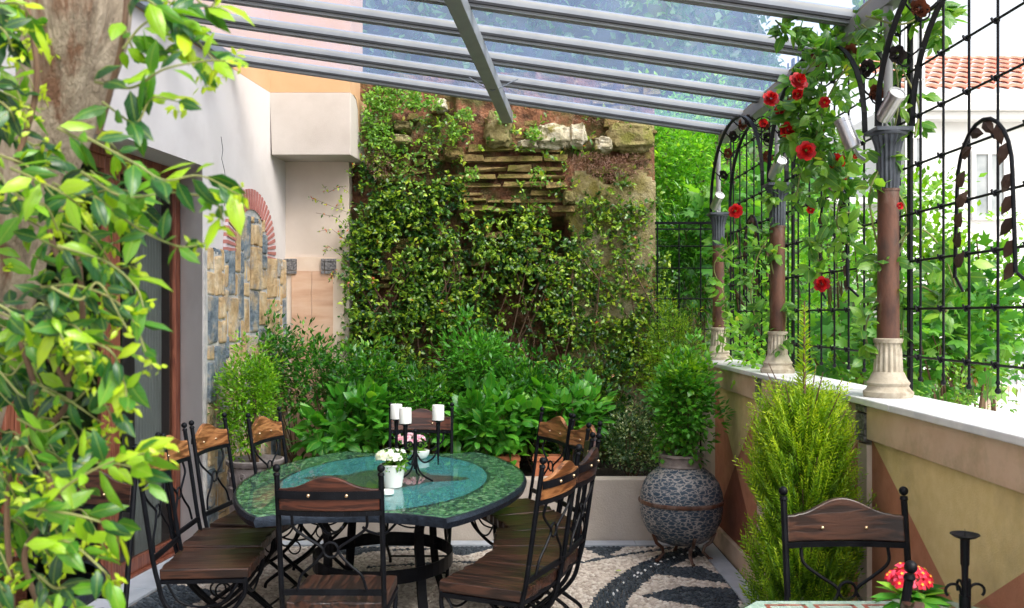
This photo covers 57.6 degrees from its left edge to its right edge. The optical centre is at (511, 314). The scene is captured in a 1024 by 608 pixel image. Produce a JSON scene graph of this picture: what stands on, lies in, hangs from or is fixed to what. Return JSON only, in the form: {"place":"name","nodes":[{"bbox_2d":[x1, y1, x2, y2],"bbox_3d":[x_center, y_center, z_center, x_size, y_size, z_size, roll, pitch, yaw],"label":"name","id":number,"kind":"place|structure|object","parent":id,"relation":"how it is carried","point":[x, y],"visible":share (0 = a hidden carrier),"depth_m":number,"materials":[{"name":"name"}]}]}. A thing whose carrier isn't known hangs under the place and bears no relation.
{"place":"outdoors","nodes":[
{"label":"outdoors","id":0,"kind":"place"},
{"bbox_2d":[384,489,393,494],"bbox_3d":[-0.663,0.943,4.950,0.072,0.024,0.072,0,0,0],"label":"white dish","id":1,"kind":"object","parent":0,"point":[388,491],"visible":0.67,"depth_m":4.92,"materials":[{"name":"ceramic"}]},
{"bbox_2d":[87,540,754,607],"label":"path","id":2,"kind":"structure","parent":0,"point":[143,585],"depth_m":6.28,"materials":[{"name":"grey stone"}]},
{"bbox_2d":[128,543,753,607],"bbox_3d":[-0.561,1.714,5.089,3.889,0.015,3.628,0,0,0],"label":"floor","id":3,"kind":"structure","parent":0,"point":[690,585],"depth_m":5.98,"materials":[{"name":"stone"}]},
{"bbox_2d":[0,556,105,607],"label":"round table","id":4,"kind":"object","parent":3,"relation":"on","point":[25,594],"visible":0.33,"depth_m":3.43,"materials":[{"name":"blue tile"}]},
{"bbox_2d":[0,0,132,428],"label":"foreground tree","id":5,"kind":"object","parent":3,"relation":"on","point":[84,47],"visible":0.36,"depth_m":1.52,"materials":[{"name":"brown plant"}]},
{"bbox_2d":[0,0,253,607],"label":"jasmine vine","id":6,"kind":"object","parent":5,"relation":"hanging from","point":[61,322],"visible":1,"depth_m":1.26,"materials":[{"name":"green plant"}]},
{"bbox_2d":[32,464,137,607],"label":"iron chair","id":7,"kind":"object","parent":3,"relation":"on","point":[126,493],"visible":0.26,"depth_m":3.91,"materials":[{"name":"brown wood"}]},
{"bbox_2d":[132,433,264,607],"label":"iron chair","id":8,"kind":"object","parent":3,"relation":"on","point":[193,567],"visible":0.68,"depth_m":4.53,"materials":[{"name":"brown wood"}]},
{"bbox_2d":[155,422,275,607],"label":"iron chair","id":9,"kind":"object","parent":3,"relation":"on","point":[230,537],"visible":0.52,"depth_m":5.11,"materials":[{"name":"orange wood"}]},
{"bbox_2d":[189,412,302,607],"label":"iron chair","id":10,"kind":"object","parent":3,"relation":"on","point":[206,437],"visible":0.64,"depth_m":5.57,"materials":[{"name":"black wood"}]},
{"bbox_2d":[225,454,283,558],"bbox_3d":[-1.806,1.365,6.550,0.405,0.710,0.405,0,0,0],"label":"stone pot","id":11,"kind":"object","parent":3,"relation":"on","point":[243,470],"visible":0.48,"depth_m":6.41,"materials":[{"name":"stone"}]},
{"bbox_2d":[208,329,288,461],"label":"potted shrub","id":12,"kind":"object","parent":11,"relation":"on","point":[253,378],"visible":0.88,"depth_m":6.50,"materials":[{"name":"green plant"}]},
{"bbox_2d":[245,406,347,587],"bbox_3d":[-1.363,1.160,5.979,0.567,1.093,0.462,0,0,12],"label":"iron chair","id":13,"kind":"object","parent":3,"relation":"on","point":[262,429],"visible":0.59,"depth_m":5.98,"materials":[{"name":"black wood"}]},
{"bbox_2d":[273,464,397,607],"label":"iron chair","id":14,"kind":"object","parent":3,"relation":"on","point":[327,496],"visible":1,"depth_m":3.85,"materials":[{"name":"brown wood"}]},
{"bbox_2d":[232,451,526,607],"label":"oval table","id":15,"kind":"object","parent":3,"relation":"on","point":[464,488],"visible":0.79,"depth_m":5.17,"materials":[{"name":"tile"}]},
{"bbox_2d":[380,462,404,487],"bbox_3d":[-0.660,0.891,5.170,0.144,0.128,0.144,0,0,0],"label":"flower pot","id":16,"kind":"object","parent":15,"relation":"on","point":[393,478],"visible":0.74,"depth_m":5.12,"materials":[{"name":"white ceramic"}]},
{"bbox_2d":[375,447,408,472],"bbox_3d":[-0.667,0.819,5.166,0.198,0.168,0.171,0,0,0],"label":"white primrose","id":17,"kind":"object","parent":16,"relation":"in","point":[390,456],"visible":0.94,"depth_m":5.12,"materials":[{"name":"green plant"}]},
{"bbox_2d":[390,419,443,481],"bbox_3d":[-0.604,0.784,5.434,0.302,0.345,0.362,0,0,-39],"label":"candle holder","id":18,"kind":"object","parent":15,"relation":"on","point":[415,455],"visible":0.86,"depth_m":5.39,"materials":[{"name":"black metal"}]},
{"bbox_2d":[390,403,401,418],"bbox_3d":[-0.690,0.573,5.550,0.070,0.094,0.070,0,0,0],"label":"candle","id":19,"kind":"object","parent":18,"relation":"on","point":[394,411],"visible":0.89,"depth_m":5.52,"materials":[{"name":"wax"}]},
{"bbox_2d":[399,407,411,423],"bbox_3d":[-0.601,0.565,5.250,0.070,0.094,0.070,0,0,0],"label":"candle","id":20,"kind":"object","parent":18,"relation":"on","point":[405,415],"visible":1,"depth_m":5.22,"materials":[{"name":"wax"}]},
{"bbox_2d":[432,404,443,420],"bbox_3d":[-0.428,0.564,5.400,0.070,0.094,0.070,0,0,0],"label":"candle","id":21,"kind":"object","parent":18,"relation":"on","point":[437,412],"visible":1,"depth_m":5.37,"materials":[{"name":"wax"}]},
{"bbox_2d":[411,449,429,458],"bbox_3d":[-0.612,0.927,6.200,0.126,0.055,0.126,0,0,0],"label":"flower bowl","id":22,"kind":"object","parent":15,"relation":"on","point":[423,454],"visible":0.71,"depth_m":6.16,"materials":[{"name":"white ceramic"}]},
{"bbox_2d":[394,432,426,454],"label":"pink flowers","id":23,"kind":"object","parent":22,"relation":"in","point":[410,435],"visible":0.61,"depth_m":6.16,"materials":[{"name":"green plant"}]},
{"bbox_2d":[380,402,453,577],"bbox_3d":[-0.635,1.160,6.272,0.462,1.093,0.567,0,0,0],"label":"iron chair","id":24,"kind":"object","parent":3,"relation":"on","point":[422,422],"visible":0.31,"depth_m":6.50,"materials":[{"name":"red wood"}]},
{"bbox_2d":[282,476,710,540],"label":"planter wall","id":25,"kind":"structure","parent":3,"relation":"on","point":[615,512],"depth_m":7.05,"materials":[{"name":"paint"}]},
{"bbox_2d":[439,444,581,607],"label":"iron chair","id":26,"kind":"object","parent":3,"relation":"on","point":[505,584],"visible":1,"depth_m":4.21,"materials":[{"name":"orange wood"}]},
{"bbox_2d":[471,407,572,545],"bbox_3d":[0.057,1.160,5.923,0.567,1.093,0.462,0,0,-23],"label":"iron chair","id":27,"kind":"object","parent":3,"relation":"on","point":[556,429],"visible":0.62,"depth_m":5.99,"materials":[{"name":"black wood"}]},
{"bbox_2d":[478,433,601,607],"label":"iron chair","id":28,"kind":"object","parent":3,"relation":"on","point":[589,463],"visible":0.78,"depth_m":4.68,"materials":[{"name":"brown wood"}]},
{"bbox_2d":[493,422,596,607],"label":"iron chair","id":29,"kind":"object","parent":3,"relation":"on","point":[501,535],"visible":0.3,"depth_m":5.06,"materials":[{"name":"brown wood"}]},
{"bbox_2d":[493,413,602,607],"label":"iron chair","id":30,"kind":"object","parent":3,"relation":"on","point":[576,437],"visible":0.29,"depth_m":5.55,"materials":[{"name":"orange wood"}]},
{"bbox_2d":[638,451,724,566],"bbox_3d":[1.190,1.348,6.550,0.600,0.745,0.600,0,0,0],"label":"urn","id":31,"kind":"object","parent":3,"relation":"on","point":[681,500],"visible":0.91,"depth_m":6.35,"materials":[{"name":"ceramic"}]},
{"bbox_2d":[642,342,716,455],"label":"potted shrub","id":32,"kind":"object","parent":31,"relation":"on","point":[691,361],"visible":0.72,"depth_m":6.44,"materials":[{"name":"green plant"}]},
{"bbox_2d":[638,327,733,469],"bbox_3d":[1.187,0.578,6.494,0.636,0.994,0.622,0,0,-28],"label":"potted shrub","id":33,"kind":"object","parent":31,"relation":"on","point":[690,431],"visible":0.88,"depth_m":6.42,"materials":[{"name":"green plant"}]},
{"bbox_2d":[779,486,910,600],"bbox_3d":[1.185,1.160,3.082,0.462,1.093,0.567,0,0,0],"label":"iron chair","id":34,"kind":"object","parent":3,"relation":"on","point":[840,522],"visible":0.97,"depth_m":3.32,"materials":[{"name":"brown wood"}]},
{"bbox_2d":[743,601,977,607],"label":"side table","id":35,"kind":"object","parent":3,"relation":"on","point":[815,604],"visible":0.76,"depth_m":3.04,"materials":[{"name":"tile"}]},
{"bbox_2d":[892,593,899,607],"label":"flower pot","id":36,"kind":"object","parent":35,"relation":"on","point":[896,600],"visible":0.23,"depth_m":2.79,"materials":[{"name":"white ceramic"}]},
{"bbox_2d":[871,562,953,607],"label":"red primrose","id":37,"kind":"object","parent":36,"relation":"in","point":[927,592],"visible":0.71,"depth_m":2.77,"materials":[{"name":"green plant"}]},
{"bbox_2d":[944,531,985,607],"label":"candle holder","id":38,"kind":"object","parent":35,"relation":"on","point":[966,586],"visible":1,"depth_m":2.71,"materials":[{"name":"black metal"}]},
{"bbox_2d":[899,560,924,607],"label":"iron chair","id":39,"kind":"object","parent":3,"relation":"on","point":[910,568],"visible":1,"depth_m":2.32,"materials":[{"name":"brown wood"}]},
{"bbox_2d":[519,446,697,475],"bbox_3d":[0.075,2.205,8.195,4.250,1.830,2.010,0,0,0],"label":"soil","id":40,"kind":"structure","parent":0,"point":[525,469],"depth_m":7.76,"materials":[{"name":"black soil"}]},
{"bbox_2d":[252,299,317,461],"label":"broadleaf shrub","id":41,"kind":"object","parent":40,"relation":"on","point":[275,338],"visible":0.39,"depth_m":7.52,"materials":[{"name":"green plant"}]},
{"bbox_2d":[269,314,364,453],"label":"broadleaf shrub","id":42,"kind":"object","parent":40,"relation":"on","point":[316,358],"visible":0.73,"depth_m":7.53,"materials":[{"name":"green plant"}]},
{"bbox_2d":[285,373,404,461],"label":"hydrangea","id":43,"kind":"object","parent":40,"relation":"on","point":[332,432],"visible":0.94,"depth_m":7.19,"materials":[{"name":"green plant"}]},
{"bbox_2d":[310,334,411,452],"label":"broadleaf shrub","id":44,"kind":"object","parent":40,"relation":"on","point":[393,376],"visible":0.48,"depth_m":7.43,"materials":[{"name":"green plant"}]},
{"bbox_2d":[380,355,469,453],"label":"broadleaf shrub","id":45,"kind":"object","parent":40,"relation":"on","point":[420,398],"visible":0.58,"depth_m":7.45,"materials":[{"name":"green plant"}]},
{"bbox_2d":[425,299,527,452],"bbox_3d":[-0.278,0.575,7.658,0.892,1.433,0.733,0,0,0],"label":"broadleaf shrub","id":46,"kind":"object","parent":40,"relation":"on","point":[478,348],"visible":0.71,"depth_m":7.64,"materials":[{"name":"green plant"}]},
{"bbox_2d":[282,340,671,468],"bbox_3d":[-0.068,0.849,7.863,3.752,1.287,0.538,0,0,0],"label":"ground creeper","id":47,"kind":"object","parent":40,"relation":"on","point":[629,396],"visible":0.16,"depth_m":7.84,"materials":[{"name":"green plant"}]},
{"bbox_2d":[432,369,552,464],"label":"hydrangea","id":48,"kind":"object","parent":40,"relation":"on","point":[484,416],"visible":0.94,"depth_m":7.22,"materials":[{"name":"green plant"}]},
{"bbox_2d":[495,454,519,467],"bbox_3d":[-0.038,1.194,7.275,0.206,0.190,0.150,0,0,0],"label":"planter trough","id":49,"kind":"object","parent":40,"relation":"on","point":[506,457],"visible":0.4,"depth_m":7.21,"materials":[{"name":"ceramic"}]},
{"bbox_2d":[475,338,588,470],"bbox_3d":[0.157,0.741,7.586,1.021,1.104,0.750,0,0,0],"label":"broadleaf shrub","id":50,"kind":"object","parent":40,"relation":"on","point":[522,374],"visible":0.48,"depth_m":7.52,"materials":[{"name":"green plant"}]},
{"bbox_2d":[532,454,562,475],"bbox_3d":[0.276,1.194,7.275,0.236,0.190,0.150,0,0,0],"label":"planter trough","id":51,"kind":"object","parent":40,"relation":"on","point":[553,458],"visible":0.34,"depth_m":7.21,"materials":[{"name":"ceramic"}]},
{"bbox_2d":[520,368,618,461],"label":"hydrangea","id":52,"kind":"object","parent":40,"relation":"on","point":[578,389],"visible":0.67,"depth_m":7.36,"materials":[{"name":"green plant"}]},
{"bbox_2d":[599,399,663,475],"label":"variegated shrub","id":53,"kind":"object","parent":40,"relation":"on","point":[621,427],"visible":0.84,"depth_m":7.32,"materials":[{"name":"green plant"}]},
{"bbox_2d":[630,291,721,450],"bbox_3d":[1.304,0.546,7.505,0.748,1.494,0.573,0,0,0],"label":"feathery shrub","id":54,"kind":"object","parent":40,"relation":"on","point":[680,338],"visible":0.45,"depth_m":7.47,"materials":[{"name":"green plant"}]},
{"bbox_2d":[655,222,725,463],"bbox_3d":[1.460,0.330,7.622,0.580,2.180,0.033,0,0,0],"label":"iron fence","id":55,"kind":"object","parent":40,"relation":"on","point":[679,246],"visible":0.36,"depth_m":7.61,"materials":[{"name":"black metal"}]},
{"bbox_2d":[363,0,869,436],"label":"tree","id":56,"kind":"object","parent":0,"point":[601,34],"depth_m":11.16,"materials":[{"name":"green plant"}]},
{"bbox_2d":[363,0,873,384],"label":"hill vegetation","id":57,"kind":"object","parent":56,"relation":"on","point":[716,53],"visible":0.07,"depth_m":10.99,"materials":[{"name":"green plant"}]},
{"bbox_2d":[732,301,880,603],"bbox_3d":[1.290,0.760,4.021,0.667,1.640,0.590,0,0,0],"label":"cypress","id":58,"kind":"object","parent":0,"point":[803,436],"visible":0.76,"depth_m":3.91,"materials":[{"name":"green plant"}]},
{"bbox_2d":[757,0,1023,136],"label":"sky","id":59,"kind":"structure","parent":0,"point":[983,43],"materials":[{"name":"white"}]},
{"bbox_2d":[934,383,1011,411],"bbox_3d":[4.020,1.920,8.200,0.560,2.600,0.400,0,0,0],"label":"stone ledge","id":60,"kind":"object","parent":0,"point":[984,403],"visible":0.07,"depth_m":8.10,"materials":[{"name":"stone"}]},
{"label":"ground","id":61,"kind":"structure","parent":0,"visible":0},
{"bbox_2d":[0,0,367,585],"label":"house","id":62,"kind":"structure","parent":61,"relation":"on","point":[282,146],"depth_m":7.17,"materials":[{"name":"white paint"}]},
{"bbox_2d":[0,402,13,555],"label":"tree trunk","id":63,"kind":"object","parent":62,"relation":"in","point":[8,421],"depth_m":4.84,"materials":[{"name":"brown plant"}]},
{"bbox_2d":[14,152,110,579],"bbox_3d":[-2.583,0.355,5.360,0.050,2.670,0.931,0,0,7],"label":"sliding door","id":64,"kind":"structure","parent":62,"relation":"in","point":[103,163],"depth_m":5.75,"materials":[{"name":"brown wood"}]},
{"bbox_2d":[111,158,179,582],"bbox_3d":[-2.477,0.355,6.285,0.050,2.670,0.921,0,0,7],"label":"sliding door","id":65,"kind":"structure","parent":62,"relation":"in","point":[142,559],"depth_m":6.67,"materials":[{"name":"brown wood"}]},
{"bbox_2d":[308,162,354,286],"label":"climbing creeper","id":66,"kind":"object","parent":62,"relation":"attached to","point":[326,204],"visible":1,"depth_m":7.95,"materials":[{"name":"green plant"}]},
{"bbox_2d":[135,0,900,143],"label":"glass roof","id":67,"kind":"structure","parent":62,"relation":"attached to","point":[468,29],"depth_m":5.89,"materials":[{"name":"glass"}]},
{"bbox_2d":[350,72,660,460],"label":"ruined wall","id":68,"kind":"structure","parent":61,"relation":"on","point":[501,164],"depth_m":8.20,"materials":[{"name":"brick"}]},
{"bbox_2d":[360,86,551,190],"bbox_3d":[-0.483,-1.531,7.988,1.658,0.947,0.186,0,0,0],"label":"wall herb","id":69,"kind":"object","parent":68,"relation":"attached to","point":[415,98],"depth_m":7.97,"materials":[{"name":"green plant"}]},
{"bbox_2d":[329,158,679,455],"bbox_3d":[-0.066,-0.018,8.125,3.109,2.713,0.325,0,0,0],"label":"climbing creeper","id":70,"kind":"object","parent":68,"relation":"attached to","point":[454,207],"visible":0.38,"depth_m":8.13,"materials":[{"name":"green plant"}]},
{"bbox_2d":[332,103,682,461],"bbox_3d":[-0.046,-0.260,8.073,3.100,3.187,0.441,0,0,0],"label":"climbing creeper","id":71,"kind":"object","parent":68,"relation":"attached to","point":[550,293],"visible":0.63,"depth_m":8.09,"materials":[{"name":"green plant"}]},
{"bbox_2d":[365,108,653,181],"bbox_3d":[-0.015,-1.452,7.986,2.507,0.649,0.173,0,0,0],"label":"dry plant","id":72,"kind":"object","parent":68,"relation":"on","point":[620,170],"visible":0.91,"depth_m":7.98,"materials":[{"name":"brown plant"}]},
{"bbox_2d":[655,175,742,450],"bbox_3d":[1.633,0.942,8.767,1.135,4.557,1.172,0,0,0],"label":"bamboo bush","id":73,"kind":"object","parent":61,"relation":"on","point":[690,285],"visible":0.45,"depth_m":8.65,"materials":[{"name":"green plant"}]},
{"bbox_2d":[638,68,790,443],"bbox_3d":[1.840,0.320,9.338,2.135,5.803,1.310,0,0,0],"label":"leafy tree","id":74,"kind":"object","parent":61,"relation":"on","point":[695,147],"visible":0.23,"depth_m":9.09,"materials":[{"name":"green plant"}]},
{"bbox_2d":[669,103,869,379],"bbox_3d":[2.212,0.623,8.262,1.693,5.199,1.928,0,0,0],"label":"fig tree","id":75,"kind":"object","parent":61,"relation":"on","point":[699,203],"visible":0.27,"depth_m":8.21,"materials":[{"name":"green plant"}]},
{"bbox_2d":[707,164,926,387],"bbox_3d":[2.047,1.091,6.277,1.370,4.264,1.377,0,0,0],"label":"leafy tree","id":76,"kind":"object","parent":61,"relation":"on","point":[855,256],"visible":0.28,"depth_m":6.29,"materials":[{"name":"green plant"}]},
{"bbox_2d":[698,359,1023,607],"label":"parapet wall","id":77,"kind":"structure","parent":61,"relation":"on","point":[950,466],"depth_m":3.49,"materials":[{"name":"paint"}]},
{"bbox_2d":[705,145,731,359],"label":"column","id":78,"kind":"structure","parent":77,"relation":"on","point":[718,220],"depth_m":7.36,"materials":[{"name":"metal"}]},
{"bbox_2d":[710,192,724,211],"bbox_3d":[1.606,-0.874,7.282,0.097,0.167,0.171,0,0,0],"label":"spotlight","id":79,"kind":"object","parent":78,"relation":"attached to","point":[718,198],"visible":1,"depth_m":7.24,"materials":[{"name":"metal"}]},
{"bbox_2d":[709,114,787,211],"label":"iron arch","id":80,"kind":"structure","parent":78,"relation":"on","point":[749,121],"depth_m":6.75,"materials":[{"name":"black metal"}]},
{"bbox_2d":[729,59,791,360],"bbox_3d":[1.706,-0.611,6.575,0.082,1.938,1.638,0,0,0],"label":"iron fence","id":81,"kind":"object","parent":77,"relation":"on","point":[755,222],"visible":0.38,"depth_m":6.67,"materials":[{"name":"black metal"}]},
{"bbox_2d":[760,97,794,373],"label":"column","id":82,"kind":"structure","parent":77,"relation":"on","point":[781,362],"depth_m":5.71,"materials":[{"name":"stone"}]},
{"bbox_2d":[768,156,786,179],"bbox_3d":[1.606,-0.874,5.642,0.097,0.167,0.171,0,0,0],"label":"spotlight","id":83,"kind":"object","parent":82,"relation":"attached to","point":[777,167],"visible":0.69,"depth_m":5.60,"materials":[{"name":"metal"}]},
{"bbox_2d":[791,0,908,379],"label":"iron fence","id":84,"kind":"object","parent":77,"relation":"on","point":[847,269],"visible":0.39,"depth_m":4.88,"materials":[{"name":"black metal"}]},
{"bbox_2d":[863,5,913,398],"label":"column","id":85,"kind":"structure","parent":77,"relation":"on","point":[887,379],"depth_m":4.02,"materials":[{"name":"stone"}]},
{"bbox_2d":[767,43,900,181],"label":"iron arch","id":86,"kind":"structure","parent":85,"relation":"attached to","point":[847,50],"depth_m":4.27,"materials":[{"name":"black metal"}]},
{"bbox_2d":[704,0,994,384],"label":"climbing rose","id":87,"kind":"object","parent":85,"relation":"attached to","point":[814,141],"visible":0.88,"depth_m":4.46,"materials":[{"name":"green plant"}]},
{"bbox_2d":[834,116,865,160],"bbox_3d":[1.504,-0.784,4.140,0.140,0.198,0.083,0,0,12],"label":"spotlight","id":88,"kind":"object","parent":85,"relation":"attached to","point":[844,126],"visible":1,"depth_m":4.12,"materials":[{"name":"metal"}]},
{"bbox_2d":[877,87,906,125],"bbox_3d":[1.606,-0.874,3.952,0.097,0.167,0.171,0,0,0],"label":"spotlight","id":89,"kind":"object","parent":85,"relation":"attached to","point":[895,97],"visible":0.98,"depth_m":3.91,"materials":[{"name":"metal"}]},
{"bbox_2d":[874,0,944,125],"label":"iron arch","id":90,"kind":"structure","parent":85,"relation":"on","point":[916,11],"depth_m":3.88,"materials":[{"name":"black metal"}]},
{"bbox_2d":[907,0,1023,393],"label":"iron fence","id":91,"kind":"object","parent":77,"relation":"on","point":[998,132],"visible":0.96,"depth_m":3.53,"materials":[{"name":"black metal"}]},
{"bbox_2d":[789,229,1023,407],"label":"fig tree","id":92,"kind":"object","parent":61,"relation":"on","point":[983,344],"visible":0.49,"depth_m":5.34,"materials":[{"name":"green plant"}]},
{"bbox_2d":[901,24,924,359],"bbox_3d":[5.619,-0.414,13.191,0.278,7.268,0.418,0,0,0],"label":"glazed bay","id":93,"kind":"object","parent":61,"relation":"on","point":[916,139],"visible":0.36,"depth_m":12.98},
{"bbox_2d":[826,56,1023,416],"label":"neighbour house","id":94,"kind":"structure","parent":61,"relation":"on","point":[983,153],"depth_m":15.00,"materials":[{"name":"paint"}]},
{"bbox_2d":[971,150,1008,219],"bbox_3d":[7.675,-2.080,14.965,0.570,1.120,0.069,0,0,0],"label":"window","id":95,"kind":"structure","parent":94,"relation":"in","point":[982,161],"depth_m":14.98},
{"bbox_2d":[1000,334,1023,387],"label":"window","id":96,"kind":"structure","parent":94,"relation":"in","point":[1013,383],"depth_m":14.98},
{"bbox_2d":[850,159,1023,410],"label":"leafy tree","id":97,"kind":"object","parent":61,"relation":"on","point":[937,236],"visible":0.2,"depth_m":5.73,"materials":[{"name":"green plant"}]},
{"bbox_2d":[913,348,1023,415],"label":"thorny shrub","id":98,"kind":"object","parent":61,"relation":"on","point":[975,398],"visible":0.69,"depth_m":4.86,"materials":[{"name":"green plant"}]},
{"bbox_3d":[4.020,0.535,8.150,0.173,0.170,0.173,0,0,0],"label":"flower pot","id":99,"kind":"object","parent":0,"visible":0},
{"bbox_2d":[946,337,1014,385],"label":"grassy plant","id":100,"kind":"object","parent":99,"relation":"in","point":[973,367],"visible":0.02,"depth_m":8.01,"materials":[{"name":"green plant"}]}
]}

